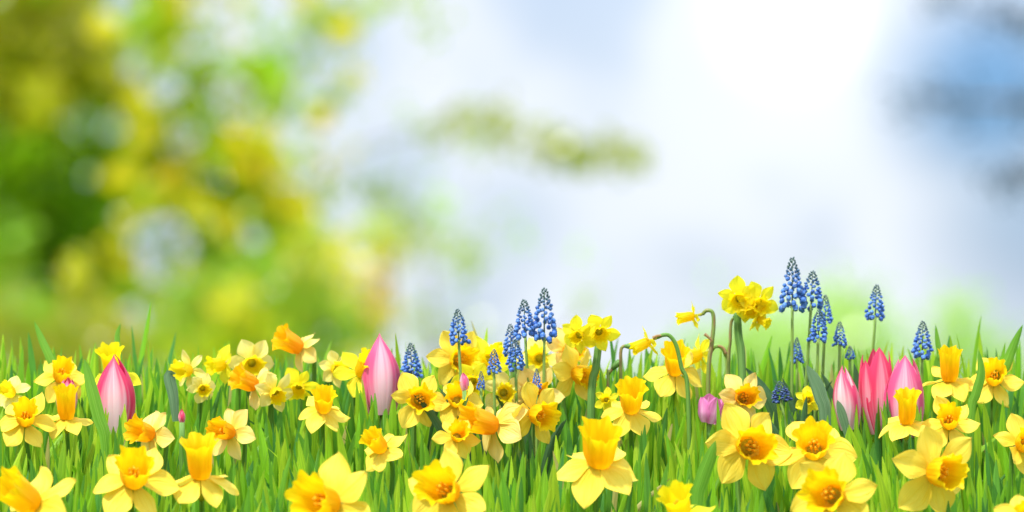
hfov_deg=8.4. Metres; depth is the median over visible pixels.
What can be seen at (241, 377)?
daffodil
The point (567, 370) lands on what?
daffodil
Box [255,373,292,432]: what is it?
daffodil
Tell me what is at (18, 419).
daffodil
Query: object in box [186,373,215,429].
daffodil
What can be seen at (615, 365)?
withered stalk
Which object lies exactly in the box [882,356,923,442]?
tulip
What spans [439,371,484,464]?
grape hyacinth
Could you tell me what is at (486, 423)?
daffodil
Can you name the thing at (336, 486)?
daffodil
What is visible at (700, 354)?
daffodil
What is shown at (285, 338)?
daffodil
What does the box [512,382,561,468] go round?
daffodil
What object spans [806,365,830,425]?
broad leaf
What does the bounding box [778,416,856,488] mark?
daffodil
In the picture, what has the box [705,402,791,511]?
daffodil
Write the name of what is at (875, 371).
tulip
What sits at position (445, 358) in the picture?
daffodil
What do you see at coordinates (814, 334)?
grape hyacinth
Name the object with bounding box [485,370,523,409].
daffodil
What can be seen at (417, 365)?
grape hyacinth
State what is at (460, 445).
daffodil
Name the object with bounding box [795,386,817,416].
daffodil
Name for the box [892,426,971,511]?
daffodil
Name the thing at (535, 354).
daffodil
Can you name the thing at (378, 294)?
shrub
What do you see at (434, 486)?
daffodil
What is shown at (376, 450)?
daffodil
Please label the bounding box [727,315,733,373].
flower stalk
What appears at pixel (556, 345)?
daffodil
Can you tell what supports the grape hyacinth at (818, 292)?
on the ground
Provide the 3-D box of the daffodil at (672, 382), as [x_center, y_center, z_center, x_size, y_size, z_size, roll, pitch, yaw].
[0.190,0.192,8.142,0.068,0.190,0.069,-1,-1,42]
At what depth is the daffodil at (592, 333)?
8.10 m
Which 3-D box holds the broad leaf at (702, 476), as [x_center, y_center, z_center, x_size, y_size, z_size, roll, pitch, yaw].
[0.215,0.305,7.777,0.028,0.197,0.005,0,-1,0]
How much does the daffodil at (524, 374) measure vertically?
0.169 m
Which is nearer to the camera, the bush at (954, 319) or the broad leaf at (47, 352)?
the broad leaf at (47, 352)
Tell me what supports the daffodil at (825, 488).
on the ground
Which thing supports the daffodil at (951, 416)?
on the ground
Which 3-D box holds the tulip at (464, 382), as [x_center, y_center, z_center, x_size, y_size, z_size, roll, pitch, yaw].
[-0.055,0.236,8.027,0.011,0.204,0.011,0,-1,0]
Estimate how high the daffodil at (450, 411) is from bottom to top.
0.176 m
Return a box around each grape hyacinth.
[400,343,452,451]
[413,309,471,446]
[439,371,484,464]
[473,348,501,463]
[492,299,537,465]
[501,287,557,455]
[503,324,518,451]
[505,339,531,461]
[524,368,566,476]
[746,338,832,418]
[747,257,806,430]
[766,270,823,410]
[771,381,807,441]
[773,308,827,420]
[803,295,832,421]
[820,346,855,405]
[832,321,846,375]
[853,284,884,443]
[911,321,933,383]
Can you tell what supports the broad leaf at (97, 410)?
on the ground
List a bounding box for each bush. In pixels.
[632,269,859,385]
[772,255,928,377]
[890,279,1023,392]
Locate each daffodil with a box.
[0,375,30,446]
[0,392,56,472]
[0,465,76,511]
[33,355,84,402]
[45,383,92,477]
[93,445,180,511]
[95,342,141,385]
[123,411,174,470]
[169,349,205,404]
[173,432,238,511]
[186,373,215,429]
[203,344,240,409]
[205,408,256,465]
[226,339,273,426]
[228,362,276,417]
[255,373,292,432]
[271,323,319,395]
[283,368,318,420]
[284,451,369,511]
[298,384,349,455]
[318,350,349,405]
[332,347,370,413]
[359,426,406,499]
[391,372,443,466]
[408,448,489,511]
[426,330,479,384]
[432,418,481,458]
[440,380,482,422]
[451,363,492,396]
[458,401,527,486]
[464,336,509,398]
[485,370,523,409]
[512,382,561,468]
[516,338,555,375]
[518,368,564,446]
[546,327,590,408]
[552,344,599,421]
[557,415,638,511]
[562,315,620,418]
[595,386,617,410]
[601,376,661,450]
[629,326,690,449]
[643,339,701,410]
[656,480,715,511]
[675,301,715,394]
[689,336,726,373]
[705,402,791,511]
[718,275,777,385]
[719,372,766,422]
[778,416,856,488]
[790,452,877,511]
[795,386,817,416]
[878,387,924,451]
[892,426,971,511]
[921,396,980,447]
[922,345,971,402]
[969,357,1023,428]
[993,413,1023,496]
[993,494,1023,511]
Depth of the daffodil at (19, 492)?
7.58 m
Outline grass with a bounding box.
[0,302,1023,511]
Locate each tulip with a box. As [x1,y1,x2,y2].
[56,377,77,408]
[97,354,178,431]
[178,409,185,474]
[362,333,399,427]
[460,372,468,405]
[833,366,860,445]
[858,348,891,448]
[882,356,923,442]
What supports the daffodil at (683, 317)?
on the ground
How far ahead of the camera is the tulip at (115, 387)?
8.05 m
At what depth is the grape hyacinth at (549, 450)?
8.04 m
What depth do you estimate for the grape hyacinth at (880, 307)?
8.19 m
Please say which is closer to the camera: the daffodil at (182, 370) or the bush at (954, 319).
the daffodil at (182, 370)
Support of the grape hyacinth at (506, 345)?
on the ground
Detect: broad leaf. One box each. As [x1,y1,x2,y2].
[34,322,61,434]
[84,359,109,459]
[114,323,121,361]
[691,441,716,509]
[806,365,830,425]
[934,324,940,418]
[966,350,984,498]
[993,325,1022,450]
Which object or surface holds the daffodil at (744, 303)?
on the ground
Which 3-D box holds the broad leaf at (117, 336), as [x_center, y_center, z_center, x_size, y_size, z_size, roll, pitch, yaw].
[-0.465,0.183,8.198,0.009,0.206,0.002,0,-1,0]
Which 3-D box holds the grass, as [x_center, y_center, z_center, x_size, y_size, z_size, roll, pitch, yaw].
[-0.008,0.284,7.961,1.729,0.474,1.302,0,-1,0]
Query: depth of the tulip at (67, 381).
8.11 m
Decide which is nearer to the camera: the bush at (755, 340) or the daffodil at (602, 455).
the daffodil at (602, 455)
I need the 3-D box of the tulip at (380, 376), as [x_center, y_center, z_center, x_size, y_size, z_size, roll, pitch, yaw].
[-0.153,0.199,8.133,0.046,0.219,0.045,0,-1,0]
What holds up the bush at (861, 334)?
on the ground
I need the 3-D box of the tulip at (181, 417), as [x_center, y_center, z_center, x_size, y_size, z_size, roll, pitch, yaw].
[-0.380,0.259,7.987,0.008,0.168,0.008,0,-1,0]
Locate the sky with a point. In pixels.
(765, 131)
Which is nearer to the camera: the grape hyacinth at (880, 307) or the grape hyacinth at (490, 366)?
the grape hyacinth at (490, 366)
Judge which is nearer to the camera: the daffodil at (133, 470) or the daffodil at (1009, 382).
the daffodil at (133, 470)
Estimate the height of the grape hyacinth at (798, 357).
0.197 m
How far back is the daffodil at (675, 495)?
7.57 m
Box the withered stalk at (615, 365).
[606,359,618,387]
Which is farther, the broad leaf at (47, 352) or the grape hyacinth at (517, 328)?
the broad leaf at (47, 352)
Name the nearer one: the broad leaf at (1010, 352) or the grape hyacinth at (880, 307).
the broad leaf at (1010, 352)
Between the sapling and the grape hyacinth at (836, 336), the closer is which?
the grape hyacinth at (836, 336)
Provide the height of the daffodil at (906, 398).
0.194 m
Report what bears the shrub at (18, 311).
on the ground
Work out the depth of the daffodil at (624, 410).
7.99 m
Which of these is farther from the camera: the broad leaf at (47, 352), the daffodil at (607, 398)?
the broad leaf at (47, 352)
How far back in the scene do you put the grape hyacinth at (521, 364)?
8.08 m
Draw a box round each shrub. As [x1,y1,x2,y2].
[0,257,189,383]
[121,213,394,381]
[340,206,439,354]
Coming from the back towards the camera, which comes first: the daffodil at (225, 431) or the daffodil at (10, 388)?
the daffodil at (10, 388)
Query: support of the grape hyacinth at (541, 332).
on the ground
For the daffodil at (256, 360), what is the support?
on the ground
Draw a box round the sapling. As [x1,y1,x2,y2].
[380,167,601,373]
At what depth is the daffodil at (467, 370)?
8.13 m
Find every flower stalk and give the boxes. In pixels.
[619,343,631,400]
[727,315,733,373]
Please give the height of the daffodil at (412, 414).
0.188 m
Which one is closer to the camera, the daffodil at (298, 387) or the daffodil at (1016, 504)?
the daffodil at (1016, 504)
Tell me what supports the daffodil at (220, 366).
on the ground
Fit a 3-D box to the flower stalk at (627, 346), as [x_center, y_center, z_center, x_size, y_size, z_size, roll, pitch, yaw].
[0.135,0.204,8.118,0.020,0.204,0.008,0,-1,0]
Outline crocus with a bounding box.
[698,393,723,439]
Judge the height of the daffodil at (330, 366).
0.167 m
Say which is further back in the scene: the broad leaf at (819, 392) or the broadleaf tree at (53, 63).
the broadleaf tree at (53, 63)
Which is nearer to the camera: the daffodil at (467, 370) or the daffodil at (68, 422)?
the daffodil at (68, 422)
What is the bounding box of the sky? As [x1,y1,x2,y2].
[62,0,1023,376]
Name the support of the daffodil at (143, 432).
on the ground
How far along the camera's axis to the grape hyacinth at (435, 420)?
8.05 m
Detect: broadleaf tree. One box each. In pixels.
[0,0,221,362]
[0,0,653,368]
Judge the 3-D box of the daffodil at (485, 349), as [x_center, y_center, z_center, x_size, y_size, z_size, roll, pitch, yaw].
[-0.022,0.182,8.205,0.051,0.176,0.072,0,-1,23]
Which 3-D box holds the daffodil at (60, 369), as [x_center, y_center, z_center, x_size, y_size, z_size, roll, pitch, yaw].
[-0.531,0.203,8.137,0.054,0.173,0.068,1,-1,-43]
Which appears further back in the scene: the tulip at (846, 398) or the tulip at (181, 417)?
the tulip at (846, 398)
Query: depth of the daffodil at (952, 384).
8.11 m
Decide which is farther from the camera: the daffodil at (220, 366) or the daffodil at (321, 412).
the daffodil at (220, 366)
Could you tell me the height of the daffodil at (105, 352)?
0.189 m
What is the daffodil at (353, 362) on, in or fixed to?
on the ground
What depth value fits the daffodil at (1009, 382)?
8.11 m
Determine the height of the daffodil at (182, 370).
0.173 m
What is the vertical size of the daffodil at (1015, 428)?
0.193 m
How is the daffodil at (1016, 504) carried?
on the ground
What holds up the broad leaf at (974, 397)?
on the ground
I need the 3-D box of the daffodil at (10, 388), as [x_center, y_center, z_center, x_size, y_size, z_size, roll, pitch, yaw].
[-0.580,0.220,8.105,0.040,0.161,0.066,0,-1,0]
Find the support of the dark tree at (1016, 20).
on the ground
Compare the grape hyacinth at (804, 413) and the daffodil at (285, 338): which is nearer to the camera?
the grape hyacinth at (804, 413)
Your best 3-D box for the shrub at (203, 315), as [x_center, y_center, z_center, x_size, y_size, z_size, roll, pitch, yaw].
[-1.001,0.450,27.903,1.107,1.250,2.386,0,-1,0]
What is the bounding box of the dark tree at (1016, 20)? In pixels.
[875,0,1023,207]
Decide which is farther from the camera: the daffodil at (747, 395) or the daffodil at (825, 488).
the daffodil at (747, 395)
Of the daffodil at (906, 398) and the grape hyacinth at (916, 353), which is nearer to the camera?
the daffodil at (906, 398)
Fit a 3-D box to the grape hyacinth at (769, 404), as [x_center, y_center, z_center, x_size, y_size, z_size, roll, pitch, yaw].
[0.311,0.151,8.144,0.073,0.302,0.041,0,-1,0]
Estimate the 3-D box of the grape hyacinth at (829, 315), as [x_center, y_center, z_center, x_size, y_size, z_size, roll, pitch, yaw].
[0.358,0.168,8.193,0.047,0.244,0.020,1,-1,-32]
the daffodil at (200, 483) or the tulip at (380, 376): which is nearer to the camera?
the daffodil at (200, 483)
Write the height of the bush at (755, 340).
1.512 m
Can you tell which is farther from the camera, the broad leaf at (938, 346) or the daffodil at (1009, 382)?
the broad leaf at (938, 346)
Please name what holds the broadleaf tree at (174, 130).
on the ground
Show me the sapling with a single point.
(440, 237)
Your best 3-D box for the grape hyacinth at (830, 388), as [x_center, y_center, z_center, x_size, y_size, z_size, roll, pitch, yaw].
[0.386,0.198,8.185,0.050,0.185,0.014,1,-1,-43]
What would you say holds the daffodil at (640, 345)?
on the ground

